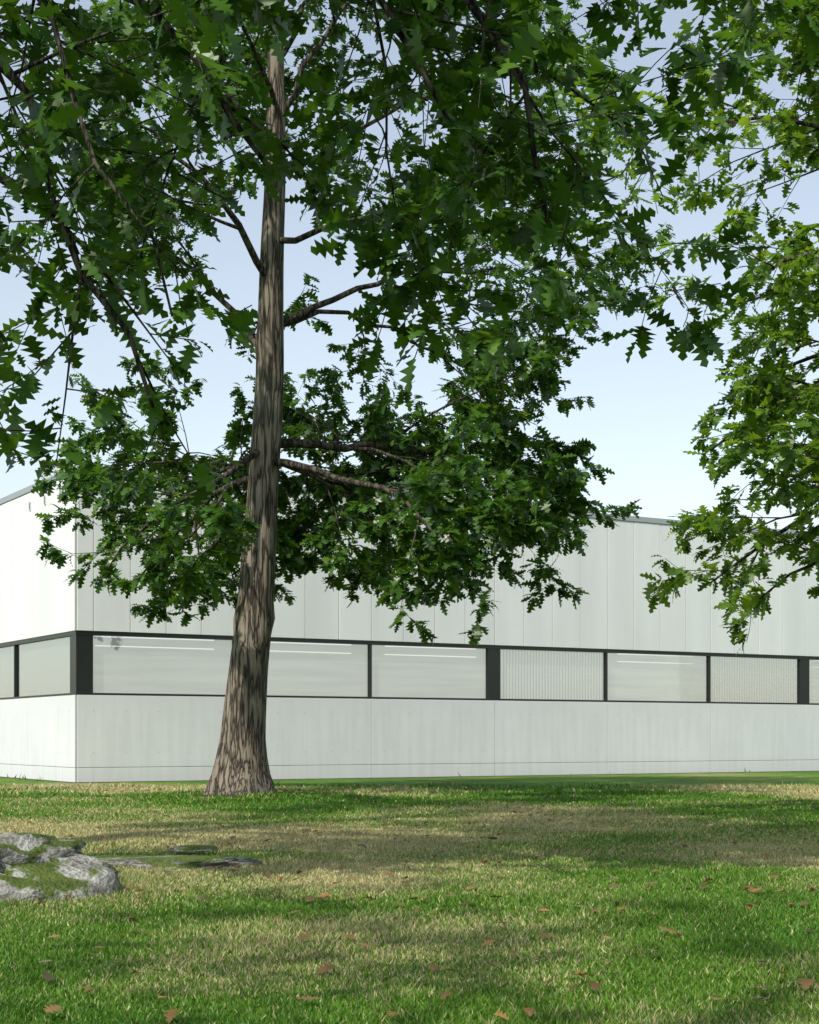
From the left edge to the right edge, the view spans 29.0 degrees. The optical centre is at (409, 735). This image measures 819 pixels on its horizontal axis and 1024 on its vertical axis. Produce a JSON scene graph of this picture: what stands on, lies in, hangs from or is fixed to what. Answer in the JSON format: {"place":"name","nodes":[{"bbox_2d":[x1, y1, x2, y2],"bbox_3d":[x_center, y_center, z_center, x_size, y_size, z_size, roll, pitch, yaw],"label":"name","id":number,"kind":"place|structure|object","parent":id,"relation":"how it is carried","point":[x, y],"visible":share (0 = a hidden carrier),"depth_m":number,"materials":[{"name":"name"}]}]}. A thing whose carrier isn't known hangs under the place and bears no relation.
{"place":"outdoors","nodes":[
{"label":"outdoors","id":0,"kind":"place"},
{"bbox_2d":[367,646,367,696],"bbox_3d":[10.100,-1.700,67.338,58.200,1.484,30.200,0,0,-31],"label":"building interior","id":1,"kind":"object","parent":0,"point":[367,671],"depth_m":43.06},
{"bbox_2d":[93,636,675,700],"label":"window blinds","id":2,"kind":"object","parent":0,"point":[155,670],"visible":0.87,"depth_m":40.60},
{"bbox_2d":[95,636,674,663],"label":"ceiling lights","id":3,"kind":"object","parent":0,"point":[330,644],"visible":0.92,"depth_m":40.38},
{"bbox_2d":[0,767,818,1023],"bbox_3d":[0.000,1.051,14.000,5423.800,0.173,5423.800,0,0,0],"label":"ground","id":4,"kind":"structure","parent":0,"point":[811,778],"depth_m":9.82,"materials":[{"name":"green plant"}]},
{"bbox_2d":[0,832,122,902],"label":"outcrop rock","id":5,"kind":"object","parent":4,"relation":"on","point":[33,866],"visible":0.5,"depth_m":10.60,"materials":[{"name":"grey stone"}]},
{"bbox_2d":[93,855,261,869],"bbox_3d":[-2.178,1.053,13.090,1.913,0.111,0.890,0,0,0],"label":"rock slab","id":6,"kind":"object","parent":4,"relation":"on","point":[167,861],"visible":0.52,"depth_m":12.89,"materials":[{"name":"grey stone"}]},
{"bbox_2d":[168,845,218,852],"bbox_3d":[-1.999,1.041,14.595,0.482,0.062,0.256,0,0,0],"label":"rock slab","id":7,"kind":"object","parent":4,"relation":"on","point":[196,848],"visible":1,"depth_m":14.50,"materials":[{"name":"grey stone"}]},
{"bbox_2d":[27,0,675,794],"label":"oak tree","id":8,"kind":"object","parent":4,"relation":"on","point":[253,532],"visible":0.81,"depth_m":27.53,"materials":[{"name":"green plant"}]},
{"bbox_2d":[0,771,777,782],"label":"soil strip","id":9,"kind":"object","parent":4,"relation":"on","point":[381,777],"depth_m":41.24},
{"bbox_2d":[0,0,818,505],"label":"tree","id":10,"kind":"object","parent":4,"relation":"on","point":[52,126],"visible":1,"depth_m":11.20,"materials":[{"name":"green plant"}]},
{"bbox_2d":[1,784,818,1023],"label":"fallen leaves","id":11,"kind":"object","parent":4,"relation":"on","point":[804,982],"visible":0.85,"depth_m":10.21,"materials":[{"name":"brown plant"}]},
{"bbox_2d":[554,0,818,653],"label":"tree","id":12,"kind":"object","parent":4,"relation":"on","point":[773,391],"visible":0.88,"depth_m":20.58,"materials":[{"name":"green plant"}]},
{"bbox_2d":[0,480,818,781],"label":"building","id":13,"kind":"structure","parent":0,"point":[43,667],"depth_m":46.73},
{"bbox_2d":[0,695,818,782],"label":"concrete base","id":14,"kind":"object","parent":13,"relation":"attached to","point":[331,737],"visible":0.66,"depth_m":41.69,"materials":[{"name":"white concrete"}]},
{"bbox_2d":[27,711,814,752],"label":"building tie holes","id":15,"kind":"object","parent":14,"relation":"in","point":[384,751],"visible":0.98,"depth_m":41.02,"materials":[{"name":"grey concrete"}]},
{"bbox_2d":[0,480,818,656],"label":"wall","id":16,"kind":"structure","parent":13,"relation":"attached to","point":[37,597],"depth_m":43.09,"materials":[{"name":"white metal"}]},
{"bbox_2d":[29,489,61,510],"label":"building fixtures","id":17,"kind":"object","parent":16,"relation":"attached to","point":[45,499],"visible":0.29,"depth_m":38.82,"materials":[{"name":"white metal"}]},
{"bbox_2d":[0,466,818,537],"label":"roof edge","id":18,"kind":"object","parent":16,"relation":"on","point":[16,494],"visible":0.22,"depth_m":45.02,"materials":[{"name":"grey metal"}]},
{"bbox_2d":[0,631,818,704],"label":"building window frames","id":19,"kind":"structure","parent":13,"relation":"attached to","point":[81,662],"depth_m":41.45,"materials":[{"name":"black metal"}]},
{"bbox_2d":[0,0,818,530],"label":"sky","id":20,"kind":"structure","parent":0,"point":[646,411],"materials":[{"name":"blue"}]},
{"bbox_2d":[500,649,602,699],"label":"building blinds","id":21,"kind":"object","parent":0,"point":[535,674],"visible":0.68,"depth_m":44.16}
]}

